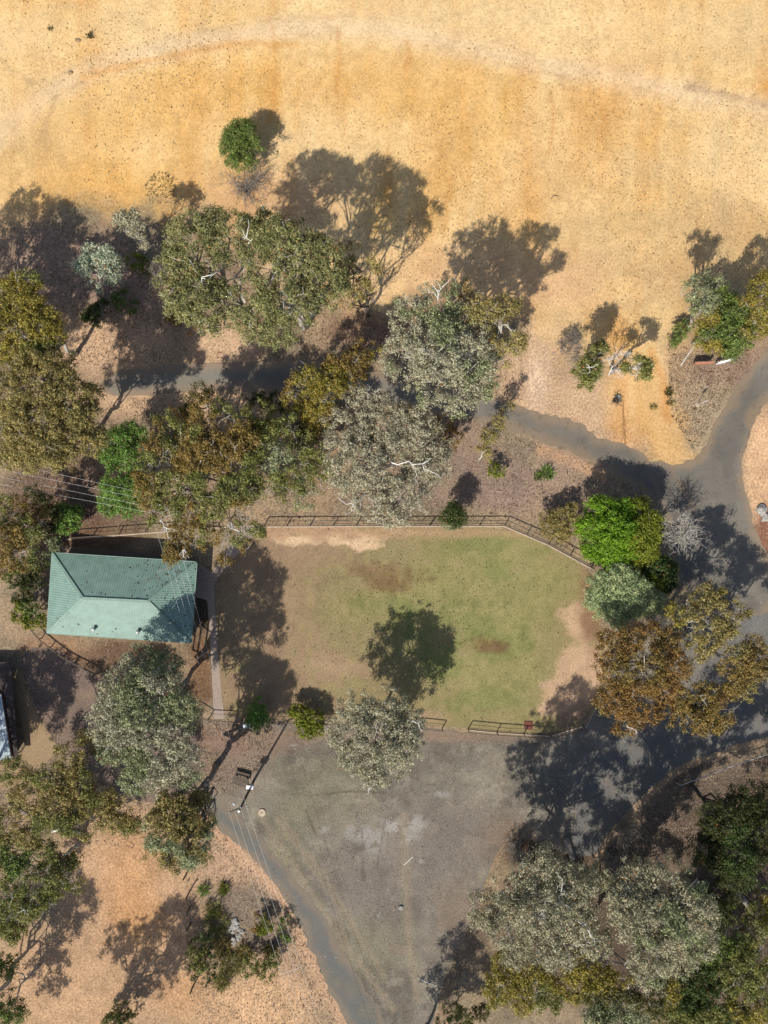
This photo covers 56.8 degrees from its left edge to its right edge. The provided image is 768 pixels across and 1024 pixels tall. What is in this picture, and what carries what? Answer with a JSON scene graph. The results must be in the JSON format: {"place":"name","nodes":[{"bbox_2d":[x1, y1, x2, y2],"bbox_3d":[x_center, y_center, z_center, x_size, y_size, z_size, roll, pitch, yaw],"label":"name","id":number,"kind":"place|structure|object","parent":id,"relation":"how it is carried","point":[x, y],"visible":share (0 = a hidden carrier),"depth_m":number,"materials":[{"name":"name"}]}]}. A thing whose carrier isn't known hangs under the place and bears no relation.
{"place":"outdoors","nodes":[
{"label":"outdoors","id":0,"kind":"place"},
{"bbox_2d":[0,671,55,789],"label":"path","id":1,"kind":"structure","parent":0,"point":[39,741],"depth_m":94.78,"materials":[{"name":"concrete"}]},
{"bbox_2d":[21,647,201,801],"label":"driveway","id":2,"kind":"structure","parent":0,"point":[63,693],"depth_m":94.68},
{"bbox_2d":[46,546,198,573],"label":"path","id":3,"kind":"structure","parent":0,"point":[79,550],"depth_m":94.73,"materials":[{"name":"concrete"}]},
{"bbox_2d":[196,525,259,718],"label":"path","id":4,"kind":"structure","parent":0,"point":[206,578],"depth_m":94.73,"materials":[{"name":"concrete"}]},
{"bbox_2d":[100,360,453,417],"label":"road","id":5,"kind":"structure","parent":0,"point":[268,376],"depth_m":94.66,"materials":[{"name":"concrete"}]},
{"bbox_2d":[206,789,382,1023],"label":"road","id":6,"kind":"structure","parent":0,"point":[345,989],"depth_m":94.67,"materials":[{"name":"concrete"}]},
{"bbox_2d":[0,0,767,1023],"bbox_3d":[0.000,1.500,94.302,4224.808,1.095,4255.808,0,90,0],"label":"ground","id":7,"kind":"structure","parent":0,"point":[106,940],"depth_m":94.57,"materials":[{"name":"soil"}]},
{"bbox_2d":[0,690,11,760],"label":"shed","id":8,"kind":"structure","parent":7,"relation":"on","point":[5,746],"depth_m":92.70,"materials":[{"name":"metal"}]},
{"bbox_2d":[0,662,21,758],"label":"roof","id":9,"kind":"object","parent":7,"relation":"on","point":[5,669],"visible":0.89,"depth_m":93.10,"materials":[{"name":"metal"}]},
{"bbox_2d":[0,951,39,1023],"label":"shrub","id":10,"kind":"object","parent":7,"relation":"on","point":[6,1015],"visible":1,"depth_m":87.61,"materials":[{"name":"green plant"}]},
{"bbox_2d":[3,553,49,605],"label":"shrub","id":11,"kind":"object","parent":7,"relation":"on","point":[23,585],"visible":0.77,"depth_m":91.11,"materials":[{"name":"green plant"}]},
{"bbox_2d":[0,491,55,581],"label":"gum tree","id":12,"kind":"object","parent":7,"relation":"on","point":[18,542],"visible":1,"depth_m":81.96,"materials":[{"name":"green plant"}]},
{"bbox_2d":[10,596,46,630],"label":"shrub","id":13,"kind":"object","parent":7,"relation":"on","point":[27,615],"visible":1,"depth_m":91.60,"materials":[{"name":"green plant"}]},
{"bbox_2d":[0,267,78,380],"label":"gum tree","id":14,"kind":"object","parent":7,"relation":"on","point":[28,317],"visible":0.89,"depth_m":79.87,"materials":[{"name":"green plant"}]},
{"bbox_2d":[20,483,63,540],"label":"shrub","id":15,"kind":"object","parent":7,"relation":"on","point":[40,496],"visible":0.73,"depth_m":90.55,"materials":[{"name":"green plant"}]},
{"bbox_2d":[0,832,88,948],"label":"gum tree","id":16,"kind":"object","parent":7,"relation":"on","point":[16,865],"visible":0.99,"depth_m":83.34,"materials":[{"name":"green plant"}]},
{"bbox_2d":[35,535,62,561],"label":"shrub","id":17,"kind":"object","parent":7,"relation":"on","point":[55,546],"visible":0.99,"depth_m":91.90,"materials":[{"name":"green plant"}]},
{"bbox_2d":[0,343,111,477],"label":"gum tree","id":18,"kind":"object","parent":7,"relation":"on","point":[78,414],"visible":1,"depth_m":77.97,"materials":[{"name":"green plant"}]},
{"bbox_2d":[50,501,85,536],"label":"shrub","id":19,"kind":"object","parent":7,"relation":"on","point":[69,515],"visible":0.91,"depth_m":91.86,"materials":[{"name":"green plant"}]},
{"bbox_2d":[0,727,142,852],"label":"gum tree","id":20,"kind":"object","parent":7,"relation":"on","point":[64,794],"visible":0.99,"depth_m":82.32,"materials":[{"name":"green plant"}]},
{"bbox_2d":[0,764,162,851],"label":"leaf litter","id":21,"kind":"object","parent":7,"relation":"on","point":[79,826],"visible":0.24,"depth_m":94.59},
{"bbox_2d":[78,297,111,328],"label":"shrub","id":22,"kind":"object","parent":7,"relation":"on","point":[90,314],"visible":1,"depth_m":92.89,"materials":[{"name":"green plant"}]},
{"bbox_2d":[68,239,125,294],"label":"gum sapling","id":23,"kind":"object","parent":7,"relation":"on","point":[88,257],"visible":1,"depth_m":85.57,"materials":[{"name":"green plant"}]},
{"bbox_2d":[100,1000,138,1023],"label":"shrub","id":24,"kind":"object","parent":7,"relation":"on","point":[118,1014],"visible":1,"depth_m":92.37,"materials":[{"name":"green plant"}]},
{"bbox_2d":[46,552,197,642],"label":"house","id":25,"kind":"structure","parent":7,"relation":"on","point":[95,613],"depth_m":90.85,"materials":[{"name":"metal"}]},
{"bbox_2d":[92,418,154,521],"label":"wattle tree","id":26,"kind":"object","parent":7,"relation":"on","point":[121,451],"visible":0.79,"depth_m":87.05,"materials":[{"name":"green plant"}]},
{"bbox_2d":[108,289,139,315],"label":"shrub","id":27,"kind":"object","parent":7,"relation":"on","point":[116,298],"visible":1,"depth_m":93.05,"materials":[{"name":"green plant"}]},
{"bbox_2d":[108,202,149,259],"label":"gum sapling","id":28,"kind":"object","parent":7,"relation":"on","point":[122,217],"visible":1,"depth_m":84.62,"materials":[{"name":"green plant"}]},
{"bbox_2d":[124,252,153,276],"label":"shrub","id":29,"kind":"object","parent":7,"relation":"on","point":[139,257],"visible":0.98,"depth_m":93.24,"materials":[{"name":"green plant"}]},
{"bbox_2d":[80,640,206,810],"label":"gum tree","id":30,"kind":"object","parent":7,"relation":"on","point":[130,696],"visible":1,"depth_m":77.93,"materials":[{"name":"green plant"}]},
{"bbox_2d":[62,526,236,539],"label":"fence","id":31,"kind":"object","parent":7,"relation":"on","point":[125,534],"visible":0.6,"depth_m":94.60,"materials":[{"name":"metal"}]},
{"bbox_2d":[129,404,226,568],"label":"gum tree","id":32,"kind":"object","parent":7,"relation":"on","point":[165,444],"visible":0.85,"depth_m":81.66,"materials":[{"name":"green plant"}]},
{"bbox_2d":[139,761,219,877],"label":"gum tree","id":33,"kind":"object","parent":7,"relation":"on","point":[176,829],"visible":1,"depth_m":78.51,"materials":[{"name":"green plant"}]},
{"bbox_2d":[182,931,217,987],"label":"shrub","id":34,"kind":"object","parent":7,"relation":"on","point":[202,965],"visible":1,"depth_m":91.79,"materials":[{"name":"green plant"}]},
{"bbox_2d":[178,376,224,417],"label":"gum tree","id":35,"kind":"object","parent":7,"relation":"on","point":[206,390],"visible":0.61,"depth_m":84.62,"materials":[{"name":"green plant"}]},
{"bbox_2d":[149,202,275,344],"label":"gum tree","id":36,"kind":"object","parent":7,"relation":"on","point":[205,227],"visible":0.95,"depth_m":73.77,"materials":[{"name":"green plant"}]},
{"bbox_2d":[203,911,230,938],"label":"grass clump","id":37,"kind":"object","parent":7,"relation":"on","point":[212,929],"visible":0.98,"depth_m":94.24,"materials":[{"name":"green plant"}]},
{"bbox_2d":[209,937,234,961],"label":"grass clump","id":38,"kind":"object","parent":7,"relation":"on","point":[217,953],"visible":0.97,"depth_m":94.21,"materials":[{"name":"green plant"}]},
{"bbox_2d":[173,392,272,567],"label":"gum tree","id":39,"kind":"object","parent":7,"relation":"on","point":[206,460],"visible":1,"depth_m":80.11,"materials":[{"name":"green plant"}]},
{"bbox_2d":[215,952,243,980],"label":"grass clump","id":40,"kind":"object","parent":7,"relation":"on","point":[232,971],"visible":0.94,"depth_m":94.26,"materials":[{"name":"green plant"}]},
{"bbox_2d":[215,115,266,177],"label":"tree","id":41,"kind":"object","parent":7,"relation":"on","point":[239,139],"visible":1,"depth_m":89.16,"materials":[{"name":"green plant"}]},
{"bbox_2d":[210,154,277,212],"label":"dead bush","id":42,"kind":"object","parent":7,"relation":"on","point":[248,184],"visible":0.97,"depth_m":93.20,"materials":[{"name":"grey plant"}]},
{"bbox_2d":[244,693,271,733],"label":"shrub","id":43,"kind":"object","parent":7,"relation":"on","point":[255,716],"visible":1,"depth_m":92.00,"materials":[{"name":"green plant"}]},
{"bbox_2d":[239,950,281,984],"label":"shrub","id":44,"kind":"object","parent":7,"relation":"on","point":[268,963],"visible":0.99,"depth_m":92.34,"materials":[{"name":"green plant"}]},
{"bbox_2d":[184,830,337,1023],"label":"leaf litter","id":45,"kind":"object","parent":7,"relation":"on","point":[256,952],"visible":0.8,"depth_m":94.65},
{"bbox_2d":[0,222,522,400],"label":"leaf litter","id":46,"kind":"object","parent":7,"relation":"on","point":[180,304],"visible":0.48,"depth_m":94.57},
{"bbox_2d":[0,224,523,400],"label":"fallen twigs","id":47,"kind":"object","parent":7,"relation":"on","point":[171,314],"visible":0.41,"depth_m":94.36,"materials":[{"name":"brown plant"}]},
{"bbox_2d":[249,911,277,936],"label":"shrub","id":48,"kind":"object","parent":7,"relation":"on","point":[261,930],"visible":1,"depth_m":92.85,"materials":[{"name":"green plant"}]},
{"bbox_2d":[6,222,521,396],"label":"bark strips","id":49,"kind":"object","parent":7,"relation":"on","point":[204,313],"visible":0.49,"depth_m":94.50,"materials":[{"name":"brown plant"}]},
{"bbox_2d":[241,389,297,420],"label":"shrub","id":50,"kind":"object","parent":7,"relation":"on","point":[262,397],"visible":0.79,"depth_m":90.55,"materials":[{"name":"green plant"}]},
{"bbox_2d":[232,397,335,513],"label":"gum tree","id":51,"kind":"object","parent":7,"relation":"on","point":[269,432],"visible":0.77,"depth_m":81.84,"materials":[{"name":"green plant"}]},
{"bbox_2d":[230,200,352,352],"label":"gum tree","id":52,"kind":"object","parent":7,"relation":"on","point":[318,266],"visible":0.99,"depth_m":72.78,"materials":[{"name":"green plant"}]},
{"bbox_2d":[281,406,327,467],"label":"shrub","id":53,"kind":"object","parent":7,"relation":"on","point":[301,428],"visible":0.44,"depth_m":90.60,"materials":[{"name":"green plant"}]},
{"bbox_2d":[286,701,324,741],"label":"shrub","id":54,"kind":"object","parent":7,"relation":"on","point":[307,725],"visible":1,"depth_m":92.17,"materials":[{"name":"green plant"}]},
{"bbox_2d":[0,398,638,554],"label":"leaf litter","id":55,"kind":"object","parent":7,"relation":"on","point":[333,471],"visible":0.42,"depth_m":94.64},
{"bbox_2d":[279,336,382,436],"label":"gum tree","id":56,"kind":"object","parent":7,"relation":"on","point":[323,384],"visible":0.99,"depth_m":83.23,"materials":[{"name":"green plant"}]},
{"bbox_2d":[332,238,387,317],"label":"gum tree","id":57,"kind":"object","parent":7,"relation":"on","point":[360,299],"visible":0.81,"depth_m":77.81,"materials":[{"name":"green plant"}]},
{"bbox_2d":[324,682,427,793],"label":"gum tree","id":58,"kind":"object","parent":7,"relation":"on","point":[409,738],"visible":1,"depth_m":83.70,"materials":[{"name":"green plant"}]},
{"bbox_2d":[316,385,456,531],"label":"gum tree","id":59,"kind":"object","parent":7,"relation":"on","point":[405,419],"visible":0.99,"depth_m":79.10,"materials":[{"name":"green plant"}]},
{"bbox_2d":[17,0,767,318],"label":"dry grass tufts","id":60,"kind":"object","parent":7,"relation":"on","point":[503,142],"visible":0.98,"depth_m":94.29,"materials":[{"name":"beige plant"}]},
{"bbox_2d":[264,525,594,568],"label":"fence","id":61,"kind":"object","parent":7,"relation":"on","point":[564,553],"visible":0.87,"depth_m":94.50,"materials":[{"name":"metal"}]},
{"bbox_2d":[378,276,514,421],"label":"gum tree","id":62,"kind":"object","parent":7,"relation":"on","point":[436,363],"visible":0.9,"depth_m":75.85,"materials":[{"name":"green plant"}]},
{"bbox_2d":[430,411,464,451],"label":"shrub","id":63,"kind":"object","parent":7,"relation":"on","point":[455,429],"visible":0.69,"depth_m":90.97,"materials":[{"name":"green plant"}]},
{"bbox_2d":[437,499,469,532],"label":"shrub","id":64,"kind":"object","parent":7,"relation":"on","point":[455,511],"visible":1,"depth_m":89.61,"materials":[{"name":"green plant"}]},
{"bbox_2d":[434,1001,491,1023],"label":"shrub","id":65,"kind":"object","parent":7,"relation":"on","point":[459,1014],"visible":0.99,"depth_m":91.58,"materials":[{"name":"green plant"}]},
{"bbox_2d":[197,601,767,1023],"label":"car park","id":66,"kind":"structure","parent":7,"relation":"on","point":[441,777],"depth_m":94.70,"materials":[{"name":"asphalt"}]},
{"bbox_2d":[196,719,276,794],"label":"leaf litter","id":67,"kind":"object","parent":66,"relation":"on","point":[249,772],"visible":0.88,"depth_m":94.61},
{"bbox_2d":[198,594,766,1020],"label":"gravel leaf flecks","id":68,"kind":"object","parent":66,"relation":"on","point":[434,819],"visible":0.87,"depth_m":94.65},
{"bbox_2d":[449,274,533,372],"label":"gum tree","id":69,"kind":"object","parent":7,"relation":"on","point":[497,309],"visible":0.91,"depth_m":75.05,"materials":[{"name":"green plant"}]},
{"bbox_2d":[473,399,516,461],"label":"gum sapling","id":70,"kind":"object","parent":7,"relation":"on","point":[485,448],"visible":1,"depth_m":88.72,"materials":[{"name":"green plant"}]},
{"bbox_2d":[486,459,507,478],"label":"shrub","id":71,"kind":"object","parent":7,"relation":"on","point":[494,469],"visible":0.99,"depth_m":92.79,"materials":[{"name":"green plant"}]},
{"bbox_2d":[494,836,532,867],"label":"dead bush","id":72,"kind":"object","parent":7,"relation":"on","point":[514,850],"visible":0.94,"depth_m":92.96,"materials":[{"name":"grey plant"}]},
{"bbox_2d":[480,928,571,1020],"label":"gum tree","id":73,"kind":"object","parent":7,"relation":"on","point":[554,989],"visible":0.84,"depth_m":81.65,"materials":[{"name":"green plant"}]},
{"bbox_2d":[468,726,585,738],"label":"fence","id":74,"kind":"object","parent":7,"relation":"on","point":[523,734],"visible":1,"depth_m":94.38,"materials":[{"name":"metal"}]},
{"bbox_2d":[465,839,615,977],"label":"gum tree","id":75,"kind":"object","parent":7,"relation":"on","point":[560,897],"visible":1,"depth_m":76.58,"materials":[{"name":"green plant"}]},
{"bbox_2d":[537,500,580,544],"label":"shrub","id":76,"kind":"object","parent":7,"relation":"on","point":[561,528],"visible":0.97,"depth_m":91.55,"materials":[{"name":"green plant"}]},
{"bbox_2d":[552,335,581,367],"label":"shrub","id":77,"kind":"object","parent":7,"relation":"on","point":[562,341],"visible":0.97,"depth_m":92.35,"materials":[{"name":"grey plant"}]},
{"bbox_2d":[569,337,612,393],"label":"gum sapling","id":78,"kind":"object","parent":7,"relation":"on","point":[589,365],"visible":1,"depth_m":84.36,"materials":[{"name":"green plant"}]},
{"bbox_2d":[571,494,642,573],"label":"deciduous tree","id":79,"kind":"object","parent":7,"relation":"on","point":[610,547],"visible":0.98,"depth_m":87.14,"materials":[{"name":"green plant"}]},
{"bbox_2d":[602,846,626,874],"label":"dead bush","id":80,"kind":"object","parent":7,"relation":"on","point":[608,858],"visible":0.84,"depth_m":93.36,"materials":[{"name":"grey plant"}]},
{"bbox_2d":[578,942,653,1023],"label":"gum tree","id":81,"kind":"object","parent":7,"relation":"on","point":[597,1013],"visible":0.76,"depth_m":79.87,"materials":[{"name":"green plant"}]},
{"bbox_2d":[562,917,683,1021],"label":"gum tree","id":82,"kind":"object","parent":7,"relation":"on","point":[592,988],"visible":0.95,"depth_m":79.51,"materials":[{"name":"green plant"}]},
{"bbox_2d":[580,562,666,631],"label":"tree","id":83,"kind":"object","parent":7,"relation":"on","point":[607,593],"visible":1,"depth_m":87.08,"materials":[{"name":"green plant"}]},
{"bbox_2d":[608,813,651,857],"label":"dead bush","id":84,"kind":"object","parent":7,"relation":"on","point":[624,827],"visible":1,"depth_m":93.28,"materials":[{"name":"grey plant"}]},
{"bbox_2d":[613,351,657,382],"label":"gum sapling","id":85,"kind":"object","parent":7,"relation":"on","point":[645,366],"visible":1,"depth_m":86.11,"materials":[{"name":"green plant"}]},
{"bbox_2d":[590,619,695,741],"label":"gum tree","id":86,"kind":"object","parent":7,"relation":"on","point":[657,684],"visible":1,"depth_m":81.97,"materials":[{"name":"brown plant"}]},
{"bbox_2d":[620,494,665,569],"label":"deciduous tree","id":87,"kind":"object","parent":7,"relation":"on","point":[648,542],"visible":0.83,"depth_m":87.09,"materials":[{"name":"green plant"}]},
{"bbox_2d":[639,552,682,596],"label":"shrub","id":88,"kind":"object","parent":7,"relation":"on","point":[661,572],"visible":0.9,"depth_m":89.04,"materials":[{"name":"green plant"}]},
{"bbox_2d":[603,848,723,994],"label":"gum tree","id":89,"kind":"object","parent":7,"relation":"on","point":[649,906],"visible":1,"depth_m":75.53,"materials":[{"name":"green plant"}]},
{"bbox_2d":[590,755,767,878],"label":"leaf litter","id":90,"kind":"object","parent":7,"relation":"on","point":[683,788],"visible":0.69,"depth_m":94.58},
{"bbox_2d":[667,315,695,348],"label":"shrub","id":91,"kind":"object","parent":7,"relation":"on","point":[677,338],"visible":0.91,"depth_m":93.02,"materials":[{"name":"green plant"}]},
{"bbox_2d":[661,508,705,555],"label":"dead tree","id":92,"kind":"object","parent":7,"relation":"on","point":[683,521],"visible":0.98,"depth_m":88.85,"materials":[{"name":"grey plant"}]},
{"bbox_2d":[648,664,738,737],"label":"gum tree","id":93,"kind":"object","parent":7,"relation":"on","point":[707,717],"visible":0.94,"depth_m":82.38,"materials":[{"name":"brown plant"}]},
{"bbox_2d":[680,265,726,331],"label":"gum sapling","id":94,"kind":"object","parent":7,"relation":"on","point":[696,297],"visible":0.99,"depth_m":81.48,"materials":[{"name":"green plant"}]},
{"bbox_2d":[650,925,761,1023],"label":"gum tree","id":95,"kind":"object","parent":7,"relation":"on","point":[699,1011],"visible":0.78,"depth_m":84.72,"materials":[{"name":"green plant"}]},
{"bbox_2d":[662,580,754,665],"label":"gum tree","id":96,"kind":"object","parent":7,"relation":"on","point":[696,609],"visible":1,"depth_m":82.15,"materials":[{"name":"green plant"}]},
{"bbox_2d":[667,335,752,451],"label":"leaf litter","id":97,"kind":"object","parent":7,"relation":"on","point":[678,381],"visible":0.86,"depth_m":94.69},
{"bbox_2d":[687,281,759,362],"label":"wattle tree","id":98,"kind":"object","parent":7,"relation":"on","point":[722,327],"visible":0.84,"depth_m":85.31,"materials":[{"name":"green plant"}]},
{"bbox_2d":[696,873,753,988],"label":"gum tree","id":99,"kind":"object","parent":7,"relation":"on","point":[727,906],"visible":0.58,"depth_m":84.42,"materials":[{"name":"green plant"}]},
{"bbox_2d":[684,775,767,897],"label":"gum tree","id":100,"kind":"object","parent":7,"relation":"on","point":[752,815],"visible":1,"depth_m":79.57,"materials":[{"name":"green plant"}]},
{"bbox_2d":[706,630,767,703],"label":"gum tree","id":101,"kind":"object","parent":7,"relation":"on","point":[744,670],"visible":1,"depth_m":81.08,"materials":[{"name":"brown plant"}]},
{"bbox_2d":[717,886,767,1023],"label":"gum tree","id":102,"kind":"object","parent":7,"relation":"on","point":[750,986],"visible":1,"depth_m":82.61,"materials":[{"name":"green plant"}]},
{"bbox_2d":[734,268,767,342],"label":"wattle tree","id":103,"kind":"object","parent":7,"relation":"on","point":[761,315],"visible":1,"depth_m":84.25,"materials":[{"name":"green plant"}]},
{"bbox_2d":[0,0,767,323],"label":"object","id":104,"kind":"object","parent":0,"point":[410,121],"visible":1,"depth_m":94.25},
{"bbox_2d":[215,527,603,732],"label":"lawn","id":105,"kind":"structure","parent":0,"point":[540,700],"depth_m":94.65,"materials":[{"name":"plant"}]},
{"bbox_2d":[220,527,597,731],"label":"fallen leaves","id":106,"kind":"object","parent":105,"relation":"on","point":[418,619],"visible":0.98,"depth_m":94.61,"materials":[{"name":"brown plant"}]},
{"bbox_2d":[454,347,767,616],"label":"road","id":107,"kind":"structure","parent":0,"point":[707,484],"depth_m":94.66,"materials":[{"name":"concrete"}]},
{"bbox_2d":[573,689,767,855],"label":"road","id":108,"kind":"structure","parent":0,"point":[677,749],"depth_m":94.67,"materials":[{"name":"asphalt"}]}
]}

